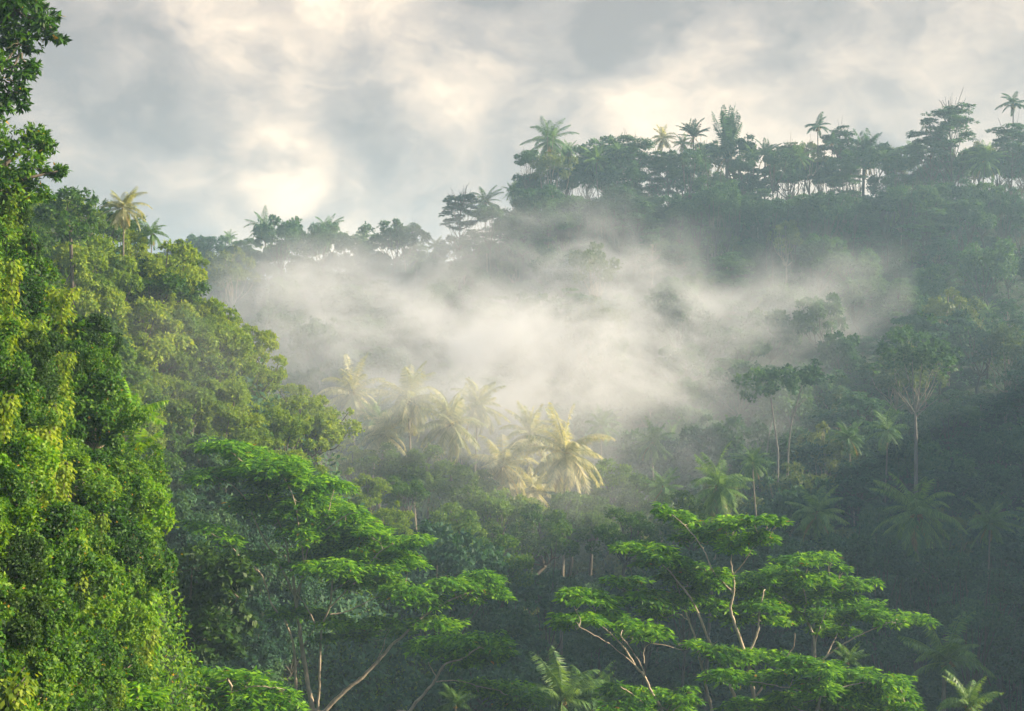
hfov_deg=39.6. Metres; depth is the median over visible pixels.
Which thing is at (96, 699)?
shrub
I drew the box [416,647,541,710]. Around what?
broadleaf tree
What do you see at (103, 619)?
shrub
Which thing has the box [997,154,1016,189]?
umbrella tree
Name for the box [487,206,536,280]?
broadleaf tree
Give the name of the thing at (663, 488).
palm tree
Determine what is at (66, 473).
hanging vine
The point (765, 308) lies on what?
umbrella tree
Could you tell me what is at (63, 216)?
tree
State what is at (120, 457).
shrub
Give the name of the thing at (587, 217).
umbrella tree
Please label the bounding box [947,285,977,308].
umbrella tree
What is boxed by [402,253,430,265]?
broadleaf tree
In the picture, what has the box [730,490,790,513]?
broadleaf tree
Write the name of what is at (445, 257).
broadleaf tree
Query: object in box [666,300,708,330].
broadleaf tree
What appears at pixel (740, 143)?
broadleaf tree
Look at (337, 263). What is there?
broadleaf tree
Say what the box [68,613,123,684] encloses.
shrub
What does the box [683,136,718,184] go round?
broadleaf tree
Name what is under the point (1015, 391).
umbrella tree
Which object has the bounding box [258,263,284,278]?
broadleaf tree
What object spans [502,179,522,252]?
palm tree
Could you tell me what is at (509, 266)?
broadleaf tree
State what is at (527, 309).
broadleaf tree
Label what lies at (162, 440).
bush
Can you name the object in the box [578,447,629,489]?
broadleaf tree
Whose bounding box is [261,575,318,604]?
bush
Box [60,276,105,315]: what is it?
bush
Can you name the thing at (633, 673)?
broadleaf tree
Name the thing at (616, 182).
broadleaf tree
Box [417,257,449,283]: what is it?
broadleaf tree
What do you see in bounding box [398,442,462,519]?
broadleaf tree
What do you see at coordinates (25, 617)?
shrub
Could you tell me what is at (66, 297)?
hanging vine
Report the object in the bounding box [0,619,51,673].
shrub
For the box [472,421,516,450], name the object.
umbrella tree
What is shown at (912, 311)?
broadleaf tree
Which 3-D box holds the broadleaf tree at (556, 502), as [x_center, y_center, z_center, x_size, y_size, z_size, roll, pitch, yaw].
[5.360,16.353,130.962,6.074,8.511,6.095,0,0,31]
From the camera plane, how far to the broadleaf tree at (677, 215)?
238.77 m
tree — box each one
[0,0,71,133]
[0,121,70,213]
[32,185,99,318]
[100,186,152,257]
[135,219,169,252]
[158,250,184,266]
[159,539,262,670]
[175,434,518,710]
[182,664,310,710]
[185,234,211,251]
[193,235,231,258]
[199,254,217,268]
[205,244,260,307]
[205,247,269,298]
[207,277,241,303]
[224,229,237,245]
[227,237,259,250]
[229,247,260,267]
[238,249,282,279]
[239,302,306,364]
[244,206,277,278]
[246,274,290,308]
[252,214,304,275]
[256,241,304,277]
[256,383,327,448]
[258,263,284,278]
[264,275,308,347]
[267,351,313,384]
[279,367,328,396]
[284,239,328,276]
[285,253,325,277]
[287,315,351,387]
[291,325,323,368]
[293,305,319,324]
[298,221,351,284]
[304,272,361,325]
[313,213,343,271]
[316,353,384,494]
[318,283,386,324]
[320,348,372,388]
[321,251,355,272]
[321,319,384,378]
[323,417,372,478]
[334,232,371,260]
[337,382,407,413]
[341,346,417,388]
[342,252,371,272]
[343,313,390,374]
[345,415,411,477]
[350,442,407,517]
[353,247,392,289]
[354,408,420,521]
[356,218,431,282]
[356,230,374,246]
[358,395,395,495]
[361,361,440,635]
[362,251,398,275]
[364,234,395,272]
[370,438,429,502]
[372,311,426,359]
[373,502,419,537]
[380,258,414,274]
[385,223,409,272]
[387,377,425,411]
[388,333,429,364]
[389,518,510,681]
[397,629,551,710]
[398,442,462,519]
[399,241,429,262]
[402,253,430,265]
[405,218,422,259]
[406,249,426,290]
[407,501,477,538]
[410,471,452,526]
[411,373,445,399]
[411,547,444,637]
[412,283,474,331]
[413,390,461,458]
[415,384,491,534]
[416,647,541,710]
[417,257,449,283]
[420,328,491,377]
[425,236,443,257]
[425,275,470,322]
[426,462,503,510]
[427,251,448,259]
[430,628,531,710]
[432,426,480,465]
[434,379,469,438]
[434,683,477,710]
[435,234,468,271]
[437,353,465,380]
[437,372,527,453]
[437,559,516,591]
[438,183,481,297]
[439,461,478,498]
[440,592,508,631]
[445,447,541,487]
[446,312,486,364]
[447,253,481,307]
[448,252,479,317]
[450,376,509,472]
[453,481,531,544]
[454,229,497,308]
[454,295,523,364]
[454,591,541,647]
[462,361,530,408]
[466,637,584,710]
[467,434,541,516]
[470,185,504,291]
[470,202,503,281]
[471,268,509,302]
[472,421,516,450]
[476,681,563,710]
[477,219,525,270]
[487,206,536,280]
[487,472,568,557]
[487,516,538,559]
[489,445,524,468]
[496,257,528,282]
[498,278,543,325]
[500,401,560,554]
[500,501,579,602]
[501,211,550,280]
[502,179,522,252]
[502,548,541,575]
[503,396,530,435]
[504,541,580,661]
[506,172,553,196]
[506,327,531,374]
[507,237,570,302]
[507,466,557,569]
[509,171,565,283]
[509,466,569,531]
[513,149,542,188]
[513,606,558,659]
[514,291,563,357]
[514,542,572,583]
[516,165,542,248]
[518,564,585,621]
[520,117,578,179]
[521,335,595,390]
[523,188,546,258]
[523,378,570,415]
[523,403,614,665]
[523,646,608,710]
[524,404,548,455]
[528,246,590,313]
[529,135,578,246]
[531,400,618,486]
[535,621,579,658]
[536,205,572,246]
[537,194,585,296]
[539,488,602,577]
[542,580,620,620]
[543,586,710,710]
[545,162,595,242]
[545,554,620,581]
[548,235,573,250]
[549,146,585,196]
[549,287,592,358]
[550,629,617,679]
[552,649,587,670]
[557,295,630,406]
[558,139,579,236]
[558,189,603,288]
[558,206,568,246]
[558,473,592,526]
[558,659,637,710]
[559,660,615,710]
[561,620,643,708]
[562,162,602,202]
[562,427,604,467]
[563,293,636,350]
[565,529,631,577]
[566,241,623,296]
[568,581,637,646]
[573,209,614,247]
[573,569,612,638]
[577,134,625,191]
[577,426,651,473]
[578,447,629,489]
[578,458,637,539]
[579,196,604,244]
[579,651,640,701]
[580,145,610,239]
[580,197,617,255]
[580,242,603,273]
[581,163,599,202]
[583,504,662,593]
[585,403,621,482]
[590,184,645,290]
[592,150,625,193]
[593,157,649,242]
[593,407,623,428]
[595,172,643,239]
[595,567,681,700]
[596,504,619,572]
[597,501,797,710]
[601,515,663,573]
[602,305,630,329]
[603,132,627,160]
[605,127,655,249]
[606,326,640,379]
[609,387,669,443]
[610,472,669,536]
[611,205,622,268]
[612,198,664,284]
[613,373,664,426]
[614,556,664,577]
[614,641,663,688]
[616,196,663,269]
[617,427,693,485]
[618,243,649,278]
[621,607,720,684]
[623,566,706,632]
[626,399,673,431]
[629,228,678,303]
[630,415,676,519]
[634,324,677,358]
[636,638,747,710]
[638,140,664,231]
[638,176,680,233]
[638,287,721,377]
[639,205,673,262]
[639,467,683,663]
[640,192,662,262]
[642,148,687,231]
[642,542,720,691]
[646,342,707,383]
[648,275,698,306]
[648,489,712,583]
[651,125,676,176]
[653,243,710,281]
[653,380,708,423]
[655,193,699,268]
[656,414,776,475]
[658,226,705,268]
[659,419,683,447]
[659,458,714,492]
[659,627,735,707]
[663,507,705,545]
[665,162,701,228]
[665,207,694,273]
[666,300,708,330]
[666,539,716,609]
[667,129,709,222]
[669,204,726,275]
[669,474,751,525]
[672,132,696,152]
[672,404,722,465]
[673,177,717,284]
[674,376,720,420]
[675,117,708,176]
[677,271,716,310]
[680,319,731,375]
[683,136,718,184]
[686,614,747,693]
[690,157,740,287]
[690,441,753,710]
[691,170,730,255]
[694,141,713,224]
[696,151,737,179]
[696,653,926,710]
[697,683,760,710]
[699,474,764,555]
[702,251,756,313]
[702,359,774,416]
[704,207,718,263]
[705,196,764,254]
[705,227,742,281]
[705,357,749,409]
[705,442,747,467]
[705,545,799,667]
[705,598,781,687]
[706,132,758,182]
[706,195,741,289]
[706,524,800,710]
[709,448,797,496]
[710,299,752,352]
[711,497,801,543]
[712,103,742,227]
[717,326,772,365]
[719,419,753,469]
[719,682,768,702]
[719,693,766,710]
[721,631,763,672]
[726,442,775,516]
[727,188,775,258]
[729,152,755,227]
[729,238,765,275]
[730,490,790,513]
[731,251,761,286]
[731,365,800,484]
[734,165,770,181]
[736,173,779,236]
[739,144,764,238]
[739,549,941,679]
[740,307,802,365]
[741,568,820,635]
[742,474,836,532]
[742,536,824,637]
[747,303,788,353]
[747,364,779,415]
[751,410,786,449]
[754,137,780,234]
[754,145,791,227]
[754,194,794,281]
[756,281,812,353]
[757,381,836,431]
[758,424,837,478]
[758,461,835,535]
[760,236,787,267]
[761,147,806,255]
[761,156,814,199]
[761,671,796,695]
[763,631,821,671]
[765,219,802,282]
[766,139,806,241]
[770,208,810,272]
[776,409,796,431]
[777,518,855,576]
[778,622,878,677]
[779,648,872,691]
[781,358,835,508]
[782,158,820,193]
[785,141,814,255]
[785,246,813,279]
[785,485,849,655]
[786,186,809,267]
[787,420,859,479]
[787,624,849,652]
[788,292,848,373]
[790,412,852,481]
[793,193,823,275]
[794,528,876,691]
[796,363,851,420]
[798,253,827,283]
[799,134,828,225]
[799,438,848,475]
[800,232,850,293]
[804,292,849,342]
[805,111,830,229]
[807,154,828,191]
[807,529,860,574]
[808,167,844,235]
[808,181,857,286]
[809,204,838,273]
[810,608,949,656]
[811,330,868,378]
[815,389,869,430]
[818,123,858,222]
[821,131,842,236]
[822,147,871,190]
[824,129,881,248]
[824,164,868,242]
[824,244,883,315]
[825,417,864,525]
[826,391,901,449]
[827,187,875,255]
[828,426,891,462]
[828,444,900,500]
[829,550,868,591]
[832,276,891,338]
[832,366,889,419]
[832,641,869,668]
[836,565,910,587]
[841,128,893,239]
[847,539,911,673]
[847,575,930,690]
[848,430,912,503]
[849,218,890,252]
[849,276,881,318]
[850,586,909,652]
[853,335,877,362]
[857,352,925,425]
[859,194,882,253]
[859,275,889,306]
[860,659,933,699]
[862,141,896,183]
[862,599,946,641]
[863,403,908,504]
[863,518,998,577]
[865,277,924,326]
[866,169,897,257]
[866,336,908,363]
[868,311,964,518]
[869,342,949,414]
[869,472,968,677]
[870,548,968,707]
[870,650,936,688]
[871,369,915,395]
[873,571,936,611]
[873,664,936,710]
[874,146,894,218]
[876,438,947,496]
[877,408,934,443]
[880,153,907,226]
[880,312,939,395]
[884,164,909,180]
[887,142,922,189]
[893,170,923,230]
[895,207,956,276]
[897,611,996,710]
[901,293,943,317]
[902,129,958,243]
[902,168,946,276]
[902,264,949,297]
[904,468,990,521]
[905,87,979,251]
[908,161,950,226]
[908,542,986,710]
[908,660,1002,710]
[909,315,981,403]
[910,447,980,490]
[910,497,963,520]
[911,165,955,187]
[919,172,972,261]
[922,286,985,386]
[923,642,965,703]
[924,147,957,228]
[924,397,979,460]
[924,691,962,710]
[925,507,984,555]
[926,137,955,182]
[929,517,962,546]
[929,582,984,644]
[931,196,999,289]
[931,389,988,430]
[932,559,1015,706]
[935,147,992,231]
[936,671,1003,710]
[941,155,975,187]
[945,308,1008,394]
[946,510,1001,550]
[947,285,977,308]
[956,141,999,181]
[956,144,987,236]
[956,235,1022,305]
[958,198,984,245]
[960,139,1011,251]
[962,203,998,256]
[963,326,1015,379]
[966,497,1022,703]
[968,169,1004,266]
[969,393,998,429]
[973,322,1023,423]
[974,178,1023,280]
[976,301,999,322]
[980,699,1023,710]
[982,150,1022,186]
[983,298,1023,368]
[984,158,1010,186]
[984,203,1013,239]
[985,109,1023,238]
[986,256,1022,300]
[992,369,1023,423]
[995,91,1023,234]
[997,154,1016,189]
[998,207,1023,279]
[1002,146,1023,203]
[1002,184,1023,204]
[1010,155,1023,189]
[1016,246,1023,278]
[1016,500,1023,528]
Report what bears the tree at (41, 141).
on the terrain
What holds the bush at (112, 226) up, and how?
on the terrain
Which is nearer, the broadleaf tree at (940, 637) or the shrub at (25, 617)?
the shrub at (25, 617)
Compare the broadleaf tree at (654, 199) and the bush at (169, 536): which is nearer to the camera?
the bush at (169, 536)
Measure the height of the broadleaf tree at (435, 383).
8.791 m
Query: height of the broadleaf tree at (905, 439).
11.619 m
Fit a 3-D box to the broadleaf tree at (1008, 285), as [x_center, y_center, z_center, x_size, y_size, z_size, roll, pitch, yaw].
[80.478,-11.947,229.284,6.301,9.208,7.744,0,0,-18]
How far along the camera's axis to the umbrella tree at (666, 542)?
156.84 m
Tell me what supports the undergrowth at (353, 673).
on the terrain
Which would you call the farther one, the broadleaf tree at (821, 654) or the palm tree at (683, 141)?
the palm tree at (683, 141)
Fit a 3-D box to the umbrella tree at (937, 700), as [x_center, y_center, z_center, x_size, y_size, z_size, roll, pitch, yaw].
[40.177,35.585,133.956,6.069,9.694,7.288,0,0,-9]
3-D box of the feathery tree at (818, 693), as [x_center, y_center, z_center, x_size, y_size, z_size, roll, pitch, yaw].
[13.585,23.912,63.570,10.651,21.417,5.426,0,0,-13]
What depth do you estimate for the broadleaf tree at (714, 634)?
135.33 m
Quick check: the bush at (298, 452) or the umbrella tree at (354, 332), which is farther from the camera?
the umbrella tree at (354, 332)
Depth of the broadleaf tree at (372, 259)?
256.56 m
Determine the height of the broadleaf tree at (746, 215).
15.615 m
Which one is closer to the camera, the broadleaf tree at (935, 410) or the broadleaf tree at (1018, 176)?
the broadleaf tree at (935, 410)
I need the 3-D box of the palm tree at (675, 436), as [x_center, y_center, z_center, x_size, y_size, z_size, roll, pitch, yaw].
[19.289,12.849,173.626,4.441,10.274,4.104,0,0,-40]
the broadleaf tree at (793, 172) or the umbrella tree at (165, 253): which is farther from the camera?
the umbrella tree at (165, 253)
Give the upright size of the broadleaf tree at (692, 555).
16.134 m
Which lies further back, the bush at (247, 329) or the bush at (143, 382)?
the bush at (247, 329)
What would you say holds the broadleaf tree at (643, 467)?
on the terrain
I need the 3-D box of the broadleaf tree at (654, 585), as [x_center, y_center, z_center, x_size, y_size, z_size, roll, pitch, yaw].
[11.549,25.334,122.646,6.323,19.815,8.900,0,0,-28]
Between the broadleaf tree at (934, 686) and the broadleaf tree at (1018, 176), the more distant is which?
the broadleaf tree at (1018, 176)
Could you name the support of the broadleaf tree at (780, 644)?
on the terrain
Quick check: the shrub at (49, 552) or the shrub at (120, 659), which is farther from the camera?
the shrub at (120, 659)
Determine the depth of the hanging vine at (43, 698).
25.75 m
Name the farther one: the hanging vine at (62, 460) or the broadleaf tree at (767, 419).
the broadleaf tree at (767, 419)
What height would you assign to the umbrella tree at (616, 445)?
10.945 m
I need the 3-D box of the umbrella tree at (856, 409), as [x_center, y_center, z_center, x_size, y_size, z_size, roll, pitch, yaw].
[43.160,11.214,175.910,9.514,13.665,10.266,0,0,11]
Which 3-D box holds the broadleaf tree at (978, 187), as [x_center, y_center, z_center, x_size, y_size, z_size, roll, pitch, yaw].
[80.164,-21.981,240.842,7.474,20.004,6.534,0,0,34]
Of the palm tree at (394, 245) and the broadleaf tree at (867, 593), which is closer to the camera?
the broadleaf tree at (867, 593)
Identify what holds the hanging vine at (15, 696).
hanging from the terrain
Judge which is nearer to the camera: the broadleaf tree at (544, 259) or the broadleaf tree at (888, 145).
the broadleaf tree at (544, 259)
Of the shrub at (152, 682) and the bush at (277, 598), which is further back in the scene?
the bush at (277, 598)
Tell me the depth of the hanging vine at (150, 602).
39.63 m
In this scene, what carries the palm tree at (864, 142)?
on the terrain
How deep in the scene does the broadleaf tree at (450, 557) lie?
104.06 m
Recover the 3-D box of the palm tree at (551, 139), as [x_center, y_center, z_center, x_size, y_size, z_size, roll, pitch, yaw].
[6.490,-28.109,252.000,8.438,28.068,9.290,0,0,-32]
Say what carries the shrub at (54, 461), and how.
on the terrain
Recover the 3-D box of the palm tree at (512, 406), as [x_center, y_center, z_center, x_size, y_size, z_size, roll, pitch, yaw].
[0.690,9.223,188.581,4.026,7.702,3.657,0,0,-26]
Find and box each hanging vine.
[0,184,24,256]
[0,255,28,342]
[0,278,39,323]
[0,312,25,393]
[0,391,23,461]
[0,610,19,703]
[0,660,42,710]
[9,615,55,710]
[13,227,45,273]
[22,317,49,348]
[22,426,62,511]
[31,399,71,493]
[40,285,83,340]
[44,458,76,504]
[53,350,79,435]
[57,450,67,482]
[66,535,94,628]
[74,339,93,381]
[80,683,111,710]
[83,510,111,554]
[88,674,106,705]
[106,681,128,709]
[125,624,161,698]
[138,528,159,662]
[138,583,167,694]
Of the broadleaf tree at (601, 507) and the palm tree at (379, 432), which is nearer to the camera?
the broadleaf tree at (601, 507)
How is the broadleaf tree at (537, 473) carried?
on the terrain
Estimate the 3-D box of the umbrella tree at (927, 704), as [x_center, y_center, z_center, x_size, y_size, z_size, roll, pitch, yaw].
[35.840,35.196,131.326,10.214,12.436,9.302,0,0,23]
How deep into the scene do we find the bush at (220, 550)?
86.23 m
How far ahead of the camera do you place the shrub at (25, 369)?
30.50 m
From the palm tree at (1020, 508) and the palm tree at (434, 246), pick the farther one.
the palm tree at (434, 246)
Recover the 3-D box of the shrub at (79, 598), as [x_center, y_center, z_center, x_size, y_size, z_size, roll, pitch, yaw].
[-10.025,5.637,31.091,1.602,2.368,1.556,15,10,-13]
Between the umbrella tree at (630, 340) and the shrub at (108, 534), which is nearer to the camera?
the shrub at (108, 534)
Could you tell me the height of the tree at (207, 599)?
25.837 m
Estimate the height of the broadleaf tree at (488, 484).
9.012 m
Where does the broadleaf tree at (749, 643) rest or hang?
on the terrain
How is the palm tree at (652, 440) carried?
on the terrain
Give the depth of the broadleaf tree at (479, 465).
168.23 m
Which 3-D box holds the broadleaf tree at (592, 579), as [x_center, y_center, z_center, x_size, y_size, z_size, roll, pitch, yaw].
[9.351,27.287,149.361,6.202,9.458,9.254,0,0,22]
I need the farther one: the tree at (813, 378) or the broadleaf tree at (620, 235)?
the broadleaf tree at (620, 235)
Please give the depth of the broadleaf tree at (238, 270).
240.99 m
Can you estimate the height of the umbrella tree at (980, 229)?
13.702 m
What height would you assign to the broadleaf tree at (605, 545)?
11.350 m
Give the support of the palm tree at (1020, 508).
on the terrain
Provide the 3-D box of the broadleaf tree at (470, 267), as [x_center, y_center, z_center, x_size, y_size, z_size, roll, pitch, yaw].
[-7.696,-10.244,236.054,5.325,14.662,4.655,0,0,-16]
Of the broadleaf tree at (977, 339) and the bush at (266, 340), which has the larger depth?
the broadleaf tree at (977, 339)
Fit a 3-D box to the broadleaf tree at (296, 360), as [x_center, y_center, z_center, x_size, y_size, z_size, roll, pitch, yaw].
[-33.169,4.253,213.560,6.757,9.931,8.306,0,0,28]
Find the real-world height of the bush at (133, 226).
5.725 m
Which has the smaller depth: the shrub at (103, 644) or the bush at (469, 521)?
the shrub at (103, 644)
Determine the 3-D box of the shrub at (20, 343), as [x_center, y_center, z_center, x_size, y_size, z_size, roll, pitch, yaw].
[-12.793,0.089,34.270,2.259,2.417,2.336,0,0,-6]
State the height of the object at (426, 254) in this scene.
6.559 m
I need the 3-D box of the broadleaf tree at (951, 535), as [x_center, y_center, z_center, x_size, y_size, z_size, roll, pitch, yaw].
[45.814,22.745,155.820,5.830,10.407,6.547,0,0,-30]
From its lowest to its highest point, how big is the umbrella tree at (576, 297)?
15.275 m
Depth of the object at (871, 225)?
242.98 m
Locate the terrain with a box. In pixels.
[2,201,1023,710]
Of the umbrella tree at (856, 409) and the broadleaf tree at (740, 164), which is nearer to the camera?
the umbrella tree at (856, 409)
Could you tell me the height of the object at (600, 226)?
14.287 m
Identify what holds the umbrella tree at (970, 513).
on the terrain
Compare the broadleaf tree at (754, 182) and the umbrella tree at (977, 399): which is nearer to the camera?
the umbrella tree at (977, 399)
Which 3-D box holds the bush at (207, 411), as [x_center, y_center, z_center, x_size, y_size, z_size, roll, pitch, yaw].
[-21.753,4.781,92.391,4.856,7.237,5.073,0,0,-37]
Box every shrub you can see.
[0,197,34,244]
[0,223,19,255]
[0,316,30,359]
[0,316,41,417]
[0,408,31,449]
[0,412,24,439]
[0,436,34,466]
[0,437,56,519]
[0,453,12,477]
[0,478,44,584]
[0,480,17,507]
[0,532,47,590]
[0,551,10,571]
[0,564,20,621]
[0,585,24,622]
[0,592,70,664]
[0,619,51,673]
[0,648,67,710]
[1,249,47,318]
[1,488,58,567]
[1,585,83,695]
[2,504,24,528]
[3,433,65,476]
[7,304,58,385]
[8,590,61,656]
[10,501,103,580]
[12,327,60,407]
[12,647,58,709]
[15,234,46,276]
[18,262,44,289]
[18,383,60,432]
[20,577,104,710]
[23,253,61,284]
[24,316,73,380]
[25,309,39,321]
[39,283,57,309]
[40,396,74,448]
[43,536,76,610]
[47,315,77,337]
[47,332,86,388]
[48,499,86,564]
[50,505,118,563]
[58,435,125,506]
[64,331,121,408]
[64,570,97,620]
[64,689,99,710]
[65,369,154,456]
[66,379,83,438]
[68,445,152,517]
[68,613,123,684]
[69,437,90,496]
[71,313,125,356]
[73,391,123,453]
[77,684,88,698]
[78,693,107,710]
[79,497,155,574]
[81,662,128,697]
[84,557,161,683]
[86,681,119,710]
[95,520,120,574]
[95,553,154,658]
[99,576,133,641]
[106,441,172,502]
[106,706,135,710]
[107,522,166,600]
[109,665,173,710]
[110,458,169,516]
[111,453,127,471]
[113,510,144,545]
[115,656,125,665]
[118,646,156,681]
[122,504,182,594]
[123,475,178,536]
[123,581,149,601]
[124,513,157,533]
[124,675,169,710]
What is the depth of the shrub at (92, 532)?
32.34 m
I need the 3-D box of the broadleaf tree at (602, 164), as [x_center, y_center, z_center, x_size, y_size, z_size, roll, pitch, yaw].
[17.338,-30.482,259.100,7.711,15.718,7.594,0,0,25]
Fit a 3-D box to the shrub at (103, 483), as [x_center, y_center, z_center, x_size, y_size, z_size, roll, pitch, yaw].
[-11.758,3.573,37.250,3.182,2.827,2.824,21,-2,-1]
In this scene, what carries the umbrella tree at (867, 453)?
on the terrain
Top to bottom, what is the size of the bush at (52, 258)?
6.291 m
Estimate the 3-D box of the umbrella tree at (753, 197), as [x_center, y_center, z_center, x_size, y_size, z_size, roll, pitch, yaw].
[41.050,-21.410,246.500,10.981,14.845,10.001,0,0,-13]
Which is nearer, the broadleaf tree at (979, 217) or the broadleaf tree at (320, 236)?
the broadleaf tree at (979, 217)
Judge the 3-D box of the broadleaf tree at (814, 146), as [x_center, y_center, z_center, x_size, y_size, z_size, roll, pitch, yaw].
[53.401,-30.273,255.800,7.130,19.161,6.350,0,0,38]
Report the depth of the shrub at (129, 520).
38.80 m
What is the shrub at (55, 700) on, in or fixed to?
on the terrain
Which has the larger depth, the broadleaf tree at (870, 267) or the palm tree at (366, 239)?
the palm tree at (366, 239)
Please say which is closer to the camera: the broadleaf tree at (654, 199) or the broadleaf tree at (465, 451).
the broadleaf tree at (465, 451)
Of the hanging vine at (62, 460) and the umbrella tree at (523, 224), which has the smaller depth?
the hanging vine at (62, 460)
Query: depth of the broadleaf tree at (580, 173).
248.44 m
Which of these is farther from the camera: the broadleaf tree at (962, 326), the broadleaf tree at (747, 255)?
the broadleaf tree at (747, 255)
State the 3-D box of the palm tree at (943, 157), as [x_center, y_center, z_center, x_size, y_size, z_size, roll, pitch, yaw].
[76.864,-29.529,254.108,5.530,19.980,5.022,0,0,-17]
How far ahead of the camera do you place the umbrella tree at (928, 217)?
234.73 m
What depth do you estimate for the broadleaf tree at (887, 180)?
246.13 m
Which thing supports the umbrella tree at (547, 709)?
on the terrain
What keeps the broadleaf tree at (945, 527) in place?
on the terrain
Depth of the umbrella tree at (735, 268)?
226.32 m
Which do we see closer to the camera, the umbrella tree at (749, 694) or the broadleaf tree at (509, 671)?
the broadleaf tree at (509, 671)
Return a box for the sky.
[0,0,1023,279]
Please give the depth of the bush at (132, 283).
92.07 m
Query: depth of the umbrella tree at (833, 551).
153.03 m
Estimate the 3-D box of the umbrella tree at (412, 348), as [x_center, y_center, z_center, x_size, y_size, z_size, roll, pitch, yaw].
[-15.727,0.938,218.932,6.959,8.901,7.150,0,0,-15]
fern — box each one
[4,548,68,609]
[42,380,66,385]
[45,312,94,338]
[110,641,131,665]
[119,377,168,425]
[120,424,163,464]
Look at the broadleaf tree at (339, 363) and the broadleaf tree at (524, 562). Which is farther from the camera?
the broadleaf tree at (339, 363)
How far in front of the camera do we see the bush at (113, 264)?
95.09 m
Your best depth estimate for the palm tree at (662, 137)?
257.80 m
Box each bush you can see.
[25,213,63,267]
[27,220,53,247]
[29,203,56,227]
[31,196,58,220]
[43,272,80,304]
[46,240,130,321]
[50,251,84,288]
[54,306,83,316]
[59,196,85,211]
[60,232,143,318]
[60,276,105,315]
[68,204,107,246]
[77,313,133,365]
[89,342,140,432]
[91,198,129,246]
[91,310,131,337]
[99,254,126,271]
[101,258,164,321]
[106,213,148,253]
[107,255,212,325]
[108,229,155,262]
[113,315,154,345]
[113,345,153,386]
[115,295,197,372]
[118,238,208,311]
[121,366,160,406]
[121,379,180,448]
[123,337,149,388]
[124,355,163,398]
[127,404,196,455]
[130,238,210,278]
[138,326,176,371]
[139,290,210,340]
[140,379,196,434]
[140,433,186,482]
[142,312,223,372]
[146,375,215,454]
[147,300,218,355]
[148,372,193,405]
[153,467,197,507]
[158,341,226,400]
[159,518,214,550]
[161,368,226,461]
[161,512,201,543]
[162,488,192,521]
[165,539,187,563]
[165,543,200,592]
[167,463,212,493]
[176,432,230,497]
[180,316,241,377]
[181,649,215,670]
[183,296,254,360]
[184,352,253,417]
[187,487,230,513]
[188,509,226,537]
[193,506,248,550]
[195,397,267,437]
[196,408,262,445]
[196,457,250,493]
[198,365,252,400]
[201,302,236,338]
[204,654,240,670]
[207,492,269,534]
[211,529,276,595]
[213,659,245,670]
[214,547,234,598]
[218,650,287,686]
[222,324,259,391]
[226,630,284,673]
[227,426,272,451]
[231,481,301,536]
[231,591,291,648]
[233,511,290,544]
[234,318,279,388]
[235,321,250,343]
[236,541,295,599]
[236,623,292,674]
[237,352,287,410]
[241,405,283,432]
[244,589,301,631]
[247,601,322,680]
[248,572,280,598]
[249,411,293,450]
[260,679,309,710]
[261,434,307,473]
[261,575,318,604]
[264,400,316,452]
[270,383,311,401]
[273,579,341,624]
[274,485,313,559]
[285,450,329,475]
[287,629,323,677]
[288,394,343,458]
[288,573,308,582]
[289,397,364,471]
[306,463,320,476]
[307,600,331,624]
[318,437,380,481]
[338,467,392,513]
[356,498,414,545]
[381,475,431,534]
[418,502,487,573]
[467,531,534,627]
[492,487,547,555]
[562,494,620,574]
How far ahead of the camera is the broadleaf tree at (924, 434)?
176.79 m
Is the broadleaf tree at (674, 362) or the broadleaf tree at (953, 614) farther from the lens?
the broadleaf tree at (674, 362)
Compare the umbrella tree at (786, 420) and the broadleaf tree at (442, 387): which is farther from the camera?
the broadleaf tree at (442, 387)
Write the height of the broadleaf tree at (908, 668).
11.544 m
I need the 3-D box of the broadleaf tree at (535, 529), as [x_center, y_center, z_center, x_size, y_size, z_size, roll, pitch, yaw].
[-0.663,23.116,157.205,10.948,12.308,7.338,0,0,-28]
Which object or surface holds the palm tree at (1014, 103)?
on the terrain
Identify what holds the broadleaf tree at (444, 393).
on the terrain
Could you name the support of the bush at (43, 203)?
on the terrain
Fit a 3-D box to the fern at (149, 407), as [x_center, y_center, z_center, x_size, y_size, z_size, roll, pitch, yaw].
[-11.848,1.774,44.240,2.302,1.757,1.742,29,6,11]
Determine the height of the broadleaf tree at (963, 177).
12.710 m
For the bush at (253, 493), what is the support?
on the terrain
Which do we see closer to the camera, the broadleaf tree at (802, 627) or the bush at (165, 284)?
the bush at (165, 284)
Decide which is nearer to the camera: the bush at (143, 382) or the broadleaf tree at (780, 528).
the bush at (143, 382)
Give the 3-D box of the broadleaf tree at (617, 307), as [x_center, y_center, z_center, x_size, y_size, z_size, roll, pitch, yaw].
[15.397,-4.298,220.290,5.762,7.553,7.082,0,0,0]
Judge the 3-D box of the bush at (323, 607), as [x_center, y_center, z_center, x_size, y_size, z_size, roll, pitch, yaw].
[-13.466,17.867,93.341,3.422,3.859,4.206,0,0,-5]
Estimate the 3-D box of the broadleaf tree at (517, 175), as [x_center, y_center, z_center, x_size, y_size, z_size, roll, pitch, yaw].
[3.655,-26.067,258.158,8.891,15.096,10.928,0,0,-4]
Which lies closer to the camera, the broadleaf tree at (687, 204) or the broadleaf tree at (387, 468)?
the broadleaf tree at (387, 468)
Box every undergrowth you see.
[0,159,216,710]
[36,187,438,710]
[109,209,1023,710]
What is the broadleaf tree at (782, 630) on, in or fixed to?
on the terrain
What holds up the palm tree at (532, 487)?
on the terrain
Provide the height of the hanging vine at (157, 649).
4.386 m
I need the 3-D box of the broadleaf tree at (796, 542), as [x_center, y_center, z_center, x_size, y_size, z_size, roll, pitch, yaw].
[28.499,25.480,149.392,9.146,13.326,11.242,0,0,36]

